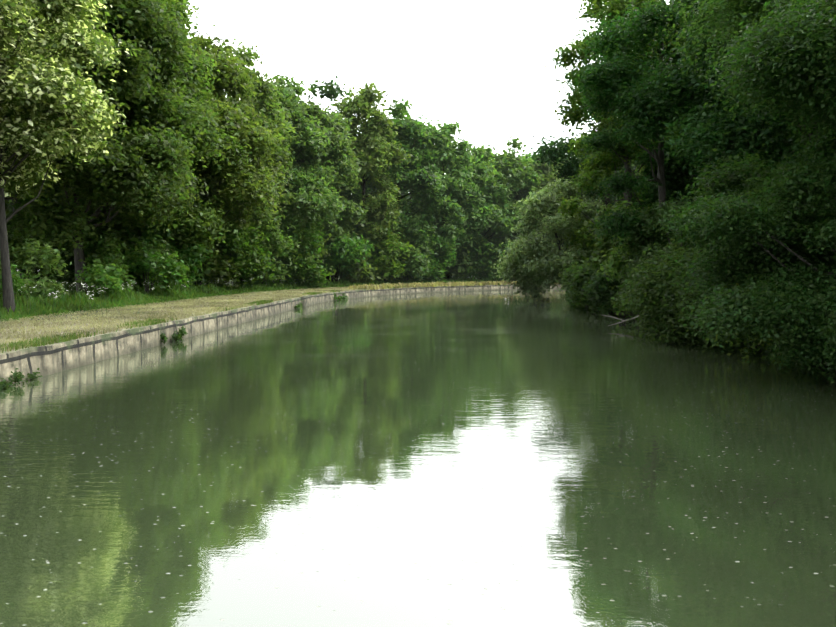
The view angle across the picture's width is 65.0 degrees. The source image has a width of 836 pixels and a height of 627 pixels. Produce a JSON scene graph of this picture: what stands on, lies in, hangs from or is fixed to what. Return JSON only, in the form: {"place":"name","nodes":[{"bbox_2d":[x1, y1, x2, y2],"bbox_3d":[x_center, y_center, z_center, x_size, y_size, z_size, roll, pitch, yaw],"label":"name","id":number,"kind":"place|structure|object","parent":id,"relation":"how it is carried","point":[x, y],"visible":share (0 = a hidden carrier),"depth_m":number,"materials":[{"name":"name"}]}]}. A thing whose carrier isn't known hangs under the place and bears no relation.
{"place":"outdoors","nodes":[
{"label":"outdoors","id":0,"kind":"place"},
{"bbox_2d":[0,284,501,354],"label":"grass","id":1,"kind":"structure","parent":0,"point":[4,352],"depth_m":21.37,"materials":[{"name":"green plant"}]},
{"bbox_2d":[0,286,387,352],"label":"footpath","id":2,"kind":"structure","parent":1,"relation":"on","point":[166,311],"depth_m":26.14,"materials":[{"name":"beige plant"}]},
{"bbox_2d":[39,0,669,269],"label":"sky","id":3,"kind":"structure","parent":0,"point":[482,63],"materials":[{"name":"white"}]},
{"bbox_2d":[0,289,835,626],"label":"water","id":4,"kind":"structure","parent":0,"point":[468,459],"depth_m":8.05,"materials":[{"name":"green liquid"}]},
{"bbox_2d":[602,313,644,325],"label":"dead branch","id":5,"kind":"object","parent":4,"relation":"in","point":[621,319],"visible":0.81,"depth_m":29.26,"materials":[{"name":"grey wood"}]},
{"bbox_2d":[4,275,833,364],"bbox_3d":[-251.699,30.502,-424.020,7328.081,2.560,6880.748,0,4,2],"label":"ground","id":6,"kind":"structure","parent":0,"point":[627,314],"depth_m":29.83,"materials":[{"name":"green soil"}]},
{"bbox_2d":[5,190,25,230],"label":"tree","id":7,"kind":"object","parent":6,"relation":"on","point":[10,208],"visible":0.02,"depth_m":68.80,"materials":[{"name":"green plant"}]},
{"bbox_2d":[0,260,32,299],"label":"shrub","id":8,"kind":"object","parent":6,"relation":"on","point":[15,277],"visible":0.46,"depth_m":28.04,"materials":[{"name":"green plant"}]},
{"bbox_2d":[0,237,71,299],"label":"shrub","id":9,"kind":"object","parent":6,"relation":"on","point":[43,257],"visible":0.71,"depth_m":30.89,"materials":[{"name":"green plant"}]},
{"bbox_2d":[0,0,122,203],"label":"tree","id":10,"kind":"object","parent":6,"relation":"on","point":[17,14],"visible":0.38,"depth_m":25.51,"materials":[{"name":"green plant"}]},
{"bbox_2d":[12,69,116,278],"bbox_3d":[-25.565,-12.510,43.313,12.720,23.122,15.381,-2,4,-24],"label":"tree","id":11,"kind":"object","parent":6,"relation":"on","point":[51,194],"visible":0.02,"depth_m":41.16,"materials":[{"name":"green plant"}]},
{"bbox_2d":[0,0,130,206],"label":"tree","id":12,"kind":"object","parent":6,"relation":"on","point":[34,191],"visible":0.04,"depth_m":31.40,"materials":[{"name":"green plant"}]},
{"bbox_2d":[0,0,136,311],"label":"robinia tree","id":13,"kind":"object","parent":6,"relation":"on","point":[57,139],"visible":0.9,"depth_m":25.04,"materials":[{"name":"green plant"}]},
{"bbox_2d":[5,181,144,295],"bbox_3d":[-22.397,-4.977,40.296,10.588,9.669,7.501,0,4,2],"label":"tree","id":14,"kind":"object","parent":6,"relation":"on","point":[68,277],"visible":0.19,"depth_m":39.65,"materials":[{"name":"green plant"}]},
{"bbox_2d":[6,199,176,272],"bbox_3d":[-22.006,-5.020,44.283,10.591,8.015,8.076,0,4,2],"label":"shrub","id":15,"kind":"object","parent":6,"relation":"on","point":[145,234],"visible":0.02,"depth_m":44.82,"materials":[{"name":"green plant"}]},
{"bbox_2d":[75,259,129,296],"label":"shrub","id":16,"kind":"object","parent":6,"relation":"on","point":[98,276],"visible":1,"depth_m":34.00,"materials":[{"name":"green plant"}]},
{"bbox_2d":[69,227,137,292],"bbox_3d":[-18.023,-2.511,37.574,3.574,4.808,3.204,0,4,2],"label":"shrub","id":17,"kind":"object","parent":6,"relation":"on","point":[108,257],"visible":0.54,"depth_m":37.21,"materials":[{"name":"green plant"}]},
{"bbox_2d":[5,0,211,293],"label":"tree","id":18,"kind":"object","parent":6,"relation":"on","point":[126,176],"visible":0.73,"depth_m":35.48,"materials":[{"name":"green plant"}]},
{"bbox_2d":[54,1,233,240],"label":"tree","id":19,"kind":"object","parent":6,"relation":"on","point":[187,189],"visible":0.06,"depth_m":42.07,"materials":[{"name":"green plant"}]},
{"bbox_2d":[126,235,178,291],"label":"shrub","id":20,"kind":"object","parent":6,"relation":"on","point":[160,247],"visible":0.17,"depth_m":42.72,"materials":[{"name":"green plant"}]},
{"bbox_2d":[121,242,191,292],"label":"shrub","id":21,"kind":"object","parent":6,"relation":"on","point":[152,264],"visible":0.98,"depth_m":40.41,"materials":[{"name":"green plant"}]},
{"bbox_2d":[135,199,212,286],"bbox_3d":[-20.412,-5.392,48.147,10.233,11.310,9.081,-1,4,-15],"label":"shrub","id":22,"kind":"object","parent":6,"relation":"on","point":[208,270],"depth_m":49.95,"materials":[{"name":"green plant"}]},
{"bbox_2d":[166,240,212,288],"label":"shrub","id":23,"kind":"object","parent":6,"relation":"on","point":[192,259],"visible":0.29,"depth_m":47.50,"materials":[{"name":"green plant"}]},
{"bbox_2d":[137,0,256,289],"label":"tree","id":24,"kind":"object","parent":6,"relation":"on","point":[200,222],"visible":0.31,"depth_m":47.34,"materials":[{"name":"green plant"}]},
{"bbox_2d":[193,230,240,287],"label":"shrub","id":25,"kind":"object","parent":6,"relation":"on","point":[219,271],"visible":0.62,"depth_m":52.97,"materials":[{"name":"green plant"}]},
{"bbox_2d":[153,24,291,285],"bbox_3d":[-17.059,-12.181,53.257,14.860,21.145,15.498,2,4,33],"label":"tree","id":26,"kind":"object","parent":6,"relation":"on","point":[242,184],"visible":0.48,"depth_m":51.78,"materials":[{"name":"green plant"}]},
{"bbox_2d":[192,216,279,285],"bbox_3d":[-15.982,-4.958,57.126,8.490,7.040,8.325,-3,5,-41],"label":"shrub","id":27,"kind":"object","parent":6,"relation":"on","point":[246,259],"visible":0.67,"depth_m":55.40,"materials":[{"name":"green plant"}]},
{"bbox_2d":[2,276,473,315],"bbox_3d":[-8.966,-3.208,67.273,22.329,1.403,82.738,1,4,21],"label":"cow parsley","id":28,"kind":"object","parent":6,"relation":"on","point":[89,297],"visible":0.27,"depth_m":31.78,"materials":[{"name":"white plant"}]},
{"bbox_2d":[205,41,302,283],"bbox_3d":[-16.873,-13.820,62.324,13.600,23.290,13.999,2,4,27],"label":"tree","id":29,"kind":"object","parent":6,"relation":"on","point":[275,115],"visible":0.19,"depth_m":60.52,"materials":[{"name":"green plant"}]},
{"bbox_2d":[0,277,516,321],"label":"verge grass","id":30,"kind":"structure","parent":6,"relation":"on","point":[70,303],"depth_m":36.72,"materials":[{"name":"green plant"}]},
{"bbox_2d":[244,213,302,282],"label":"shrub","id":31,"kind":"object","parent":6,"relation":"on","point":[272,280],"depth_m":71.09,"materials":[{"name":"green plant"}]},
{"bbox_2d":[249,211,301,285],"bbox_3d":[-14.141,-5.798,61.771,5.783,7.302,7.581,0,4,2],"label":"shrub","id":32,"kind":"object","parent":6,"relation":"on","point":[281,244],"visible":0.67,"depth_m":61.25,"materials":[{"name":"green plant"}]},
{"bbox_2d":[0,284,561,385],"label":"quay wall","id":33,"kind":"structure","parent":6,"relation":"on","point":[54,359],"depth_m":21.37,"materials":[{"name":"concrete"}]},
{"bbox_2d":[0,368,42,390],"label":"plants","id":34,"kind":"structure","parent":33,"relation":"attached to","point":[16,376],"depth_m":14.55,"materials":[{"name":"green plant"}]},
{"bbox_2d":[160,330,181,343],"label":"plants","id":35,"kind":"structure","parent":33,"relation":"attached to","point":[175,336],"depth_m":23.45,"materials":[{"name":"green plant"}]},
{"bbox_2d":[179,325,187,335],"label":"plant","id":36,"kind":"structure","parent":33,"relation":"attached to","point":[182,331],"depth_m":24.18,"materials":[{"name":"green plant"}]},
{"bbox_2d":[294,300,302,308],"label":"plant","id":37,"kind":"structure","parent":33,"relation":"attached to","point":[298,306],"depth_m":44.29,"materials":[{"name":"green plant"}]},
{"bbox_2d":[333,291,347,300],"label":"plant","id":38,"kind":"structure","parent":33,"relation":"attached to","point":[340,297],"depth_m":57.21,"materials":[{"name":"green plant"}]},
{"bbox_2d":[246,71,352,282],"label":"tree","id":39,"kind":"object","parent":6,"relation":"on","point":[310,189],"visible":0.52,"depth_m":67.06,"materials":[{"name":"green plant"}]},
{"bbox_2d":[277,215,335,287],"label":"shrub","id":40,"kind":"object","parent":6,"relation":"on","point":[304,263],"visible":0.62,"depth_m":66.32,"materials":[{"name":"green plant"}]},
{"bbox_2d":[281,231,331,283],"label":"shrub","id":41,"kind":"object","parent":6,"relation":"on","point":[323,253],"visible":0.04,"depth_m":71.20,"materials":[{"name":"green plant"}]},
{"bbox_2d":[283,96,342,279],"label":"tree","id":42,"kind":"object","parent":6,"relation":"on","point":[302,161],"visible":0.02,"depth_m":76.51,"materials":[{"name":"green plant"}]},
{"bbox_2d":[282,91,368,282],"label":"tree","id":43,"kind":"object","parent":6,"relation":"on","point":[335,126],"visible":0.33,"depth_m":73.97,"materials":[{"name":"green plant"}]},
{"bbox_2d":[294,75,361,280],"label":"tree","id":44,"kind":"object","parent":6,"relation":"on","point":[330,91],"visible":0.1,"depth_m":84.56,"materials":[{"name":"green plant"}]},
{"bbox_2d":[316,231,374,281],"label":"shrub","id":45,"kind":"object","parent":6,"relation":"on","point":[341,257],"visible":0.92,"depth_m":73.94,"materials":[{"name":"green plant"}]},
{"bbox_2d":[332,228,380,284],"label":"shrub","id":46,"kind":"object","parent":6,"relation":"on","point":[362,273],"visible":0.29,"depth_m":78.62,"materials":[{"name":"green plant"}]},
{"bbox_2d":[331,205,381,280],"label":"shrub","id":47,"kind":"object","parent":6,"relation":"on","point":[356,226],"visible":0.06,"depth_m":82.52,"materials":[{"name":"green plant"}]},
{"bbox_2d":[325,81,417,256],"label":"tree","id":48,"kind":"object","parent":6,"relation":"on","point":[376,150],"visible":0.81,"depth_m":81.01,"materials":[{"name":"green plant"}]},
{"bbox_2d":[345,126,425,214],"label":"tree","id":49,"kind":"object","parent":6,"relation":"on","point":[402,181],"visible":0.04,"depth_m":92.53,"materials":[{"name":"green plant"}]},
{"bbox_2d":[368,225,410,280],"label":"shrub","id":50,"kind":"object","parent":6,"relation":"on","point":[407,237],"depth_m":87.24,"materials":[{"name":"green plant"}]},
{"bbox_2d":[366,223,419,281],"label":"shrub","id":51,"kind":"object","parent":6,"relation":"on","point":[390,247],"visible":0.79,"depth_m":82.13,"materials":[{"name":"green plant"}]},
{"bbox_2d":[353,98,455,279],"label":"tree","id":52,"kind":"object","parent":6,"relation":"on","point":[422,180],"visible":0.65,"depth_m":87.32,"materials":[{"name":"green plant"}]},
{"bbox_2d":[398,233,438,280],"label":"shrub","id":53,"kind":"object","parent":6,"relation":"on","point":[415,266],"visible":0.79,"depth_m":85.67,"materials":[{"name":"green plant"}]},
{"bbox_2d":[395,162,457,232],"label":"tree","id":54,"kind":"object","parent":6,"relation":"on","point":[407,196],"visible":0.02,"depth_m":100.48,"materials":[{"name":"green plant"}]},
{"bbox_2d":[411,233,460,281],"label":"shrub","id":55,"kind":"object","parent":6,"relation":"on","point":[441,260],"visible":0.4,"depth_m":89.80,"materials":[{"name":"green plant"}]},
{"bbox_2d":[346,280,558,289],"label":"dry grass","id":56,"kind":"structure","parent":6,"relation":"on","point":[403,284],"depth_m":77.45,"materials":[{"name":"beige plant"}]},
{"bbox_2d":[413,117,494,278],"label":"tree","id":57,"kind":"object","parent":6,"relation":"on","point":[451,152],"visible":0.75,"depth_m":91.68,"materials":[{"name":"green plant"}]},
{"bbox_2d":[444,241,476,279],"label":"shrub","id":58,"kind":"object","parent":6,"relation":"on","point":[461,267],"visible":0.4,"depth_m":94.13,"materials":[{"name":"green plant"}]},
{"bbox_2d":[437,139,517,278],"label":"tree","id":59,"kind":"object","parent":6,"relation":"on","point":[496,191],"visible":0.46,"depth_m":96.88,"materials":[{"name":"green plant"}]},
{"bbox_2d":[465,237,507,280],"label":"shrub","id":60,"kind":"object","parent":6,"relation":"on","point":[482,270],"visible":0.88,"depth_m":96.05,"materials":[{"name":"green plant"}]},
{"bbox_2d":[466,159,529,241],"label":"tree","id":61,"kind":"object","parent":6,"relation":"on","point":[516,194],"visible":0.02,"depth_m":102.36,"materials":[{"name":"green plant"}]},
{"bbox_2d":[489,234,513,279],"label":"shrub","id":62,"kind":"object","parent":6,"relation":"on","point":[499,242],"visible":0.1,"depth_m":98.48,"materials":[{"name":"green plant"}]},
{"bbox_2d":[488,133,543,245],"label":"tree","id":63,"kind":"object","parent":6,"relation":"on","point":[524,176],"visible":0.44,"depth_m":100.55,"materials":[{"name":"green plant"}]},
{"bbox_2d":[527,157,565,246],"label":"tree","id":64,"kind":"object","parent":6,"relation":"on","point":[544,168],"visible":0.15,"depth_m":103.69,"materials":[{"name":"green plant"}]},
{"bbox_2d":[491,175,610,295],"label":"willow","id":65,"kind":"object","parent":6,"relation":"on","point":[541,202],"visible":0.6,"depth_m":54.58,"materials":[{"name":"green plant"}]},
{"bbox_2d":[499,241,565,300],"bbox_3d":[10.508,-3.797,57.543,6.780,6.039,6.206,0,4,2],"label":"bush","id":66,"kind":"object","parent":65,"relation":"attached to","point":[527,289],"visible":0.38,"depth_m":56.03,"materials":[{"name":"green plant"}]},
{"bbox_2d":[556,261,597,305],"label":"shrub","id":67,"kind":"object","parent":6,"relation":"on","point":[564,264],"depth_m":47.02,"materials":[{"name":"green plant"}]},
{"bbox_2d":[560,230,597,290],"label":"shrub","id":68,"kind":"object","parent":6,"relation":"on","point":[587,247],"visible":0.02,"depth_m":53.11,"materials":[{"name":"green plant"}]},
{"bbox_2d":[559,260,599,308],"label":"shrub","id":69,"kind":"object","parent":6,"relation":"on","point":[577,303],"visible":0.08,"depth_m":43.57,"materials":[{"name":"green plant"}]},
{"bbox_2d":[525,106,637,244],"bbox_3d":[16.679,-13.197,60.358,11.888,22.905,12.250,3,5,43],"label":"tree","id":70,"kind":"object","parent":6,"relation":"on","point":[545,153],"visible":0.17,"depth_m":59.04,"materials":[{"name":"green plant"}]},
{"bbox_2d":[562,262,618,313],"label":"shrub","id":71,"kind":"object","parent":6,"relation":"on","point":[581,277],"visible":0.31,"depth_m":39.93,"materials":[{"name":"green plant"}]},
{"bbox_2d":[555,107,634,264],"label":"tree","id":72,"kind":"object","parent":6,"relation":"on","point":[570,204],"visible":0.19,"depth_m":51.88,"materials":[{"name":"green plant"}]},
{"bbox_2d":[580,263,635,316],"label":"shrub","id":73,"kind":"object","parent":6,"relation":"on","point":[599,289],"visible":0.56,"depth_m":35.93,"materials":[{"name":"green plant"}]},
{"bbox_2d":[579,155,642,213],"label":"tree","id":74,"kind":"object","parent":6,"relation":"on","point":[603,196],"visible":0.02,"depth_m":62.69,"materials":[{"name":"green plant"}]},
{"bbox_2d":[593,236,640,317],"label":"shrub","id":75,"kind":"object","parent":6,"relation":"on","point":[615,264],"visible":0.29,"depth_m":34.01,"materials":[{"name":"green plant"}]},
{"bbox_2d":[582,197,659,268],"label":"tree","id":76,"kind":"object","parent":6,"relation":"on","point":[604,247],"visible":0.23,"depth_m":39.14,"materials":[{"name":"green plant"}]},
{"bbox_2d":[544,0,711,206],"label":"tall feathery tree","id":77,"kind":"object","parent":6,"relation":"on","point":[566,60],"visible":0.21,"depth_m":45.64,"materials":[{"name":"green plant"}]},
{"bbox_2d":[615,63,669,216],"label":"tree","id":78,"kind":"object","parent":6,"relation":"on","point":[639,172],"depth_m":53.26,"materials":[{"name":"green plant"}]},
{"bbox_2d":[613,188,701,314],"bbox_3d":[11.620,-2.395,31.172,4.754,7.027,6.516,0,4,2],"label":"shrub","id":79,"kind":"object","parent":6,"relation":"on","point":[636,239],"visible":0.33,"depth_m":31.51,"materials":[{"name":"green plant"}]},
{"bbox_2d":[621,57,714,256],"bbox_3d":[23.899,-13.509,51.955,13.348,24.425,14.497,0,4,2],"label":"tree","id":80,"kind":"object","parent":6,"relation":"on","point":[677,126],"depth_m":49.90,"materials":[{"name":"green plant"}]},
{"bbox_2d":[631,25,710,210],"bbox_3d":[18.941,-11.081,46.589,7.693,20.240,9.344,0,4,2],"label":"tree","id":81,"kind":"object","parent":6,"relation":"on","point":[676,177],"visible":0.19,"depth_m":44.11,"materials":[{"name":"green plant"}]},
{"bbox_2d":[623,0,721,249],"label":"tree","id":82,"kind":"object","parent":6,"relation":"on","point":[676,60],"depth_m":49.67,"materials":[{"name":"green plant"}]},
{"bbox_2d":[566,0,794,246],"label":"tree","id":83,"kind":"object","parent":6,"relation":"on","point":[614,80],"visible":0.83,"depth_m":32.07,"materials":[{"name":"green plant"}]},
{"bbox_2d":[609,232,773,356],"bbox_3d":[10.706,-0.216,22.684,6.965,5.613,8.506,0,4,2],"label":"shrub","id":84,"kind":"object","parent":6,"relation":"on","point":[666,311],"visible":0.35,"depth_m":23.09,"materials":[{"name":"green plant"}]},
{"bbox_2d":[664,0,731,242],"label":"tree","id":85,"kind":"object","parent":6,"relation":"on","point":[677,115],"visible":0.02,"depth_m":44.29,"materials":[{"name":"green plant"}]},
{"bbox_2d":[666,129,738,270],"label":"tree","id":86,"kind":"object","parent":6,"relation":"on","point":[686,157],"depth_m":41.14,"materials":[{"name":"green plant"}]},
{"bbox_2d":[637,0,835,216],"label":"tree","id":87,"kind":"object","parent":6,"relation":"on","point":[734,15],"visible":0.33,"depth_m":19.12,"materials":[{"name":"green plant"}]},
{"bbox_2d":[650,0,835,394],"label":"tree","id":88,"kind":"object","parent":6,"relation":"on","point":[790,60],"visible":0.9,"depth_m":15.19,"materials":[{"name":"green plant"}]},
{"bbox_2d":[652,0,834,210],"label":"tree","id":89,"kind":"object","parent":6,"relation":"on","point":[730,133],"visible":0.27,"depth_m":27.32,"materials":[{"name":"green plant"}]},
{"bbox_2d":[672,14,828,244],"bbox_3d":[22.489,-12.661,37.745,16.010,24.523,15.243,0,4,2],"label":"tree","id":90,"kind":"object","parent":6,"relation":"on","point":[676,48],"depth_m":37.78,"materials":[{"name":"green plant"}]},
{"bbox_2d":[674,138,835,268],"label":"tree","id":91,"kind":"object","parent":6,"relation":"on","point":[734,178],"visible":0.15,"depth_m":21.22,"materials":[{"name":"green plant"}]},
{"bbox_2d":[695,243,835,360],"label":"shrub","id":92,"kind":"object","parent":6,"relation":"on","point":[754,336],"visible":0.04,"depth_m":18.84,"materials":[{"name":"green plant"}]},
{"bbox_2d":[745,250,835,382],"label":"bush","id":93,"kind":"object","parent":6,"relation":"on","point":[796,349],"visible":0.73,"depth_m":15.23,"materials":[{"name":"green plant"}]},
{"bbox_2d":[757,13,828,147],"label":"tree","id":94,"kind":"object","parent":6,"relation":"on","point":[796,138],"visible":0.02,"depth_m":31.16,"materials":[{"name":"green plant"}]},
{"bbox_2d":[765,127,835,217],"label":"tree","id":95,"kind":"object","parent":6,"relation":"on","point":[786,142],"depth_m":32.89,"materials":[{"name":"green plant"}]}
]}

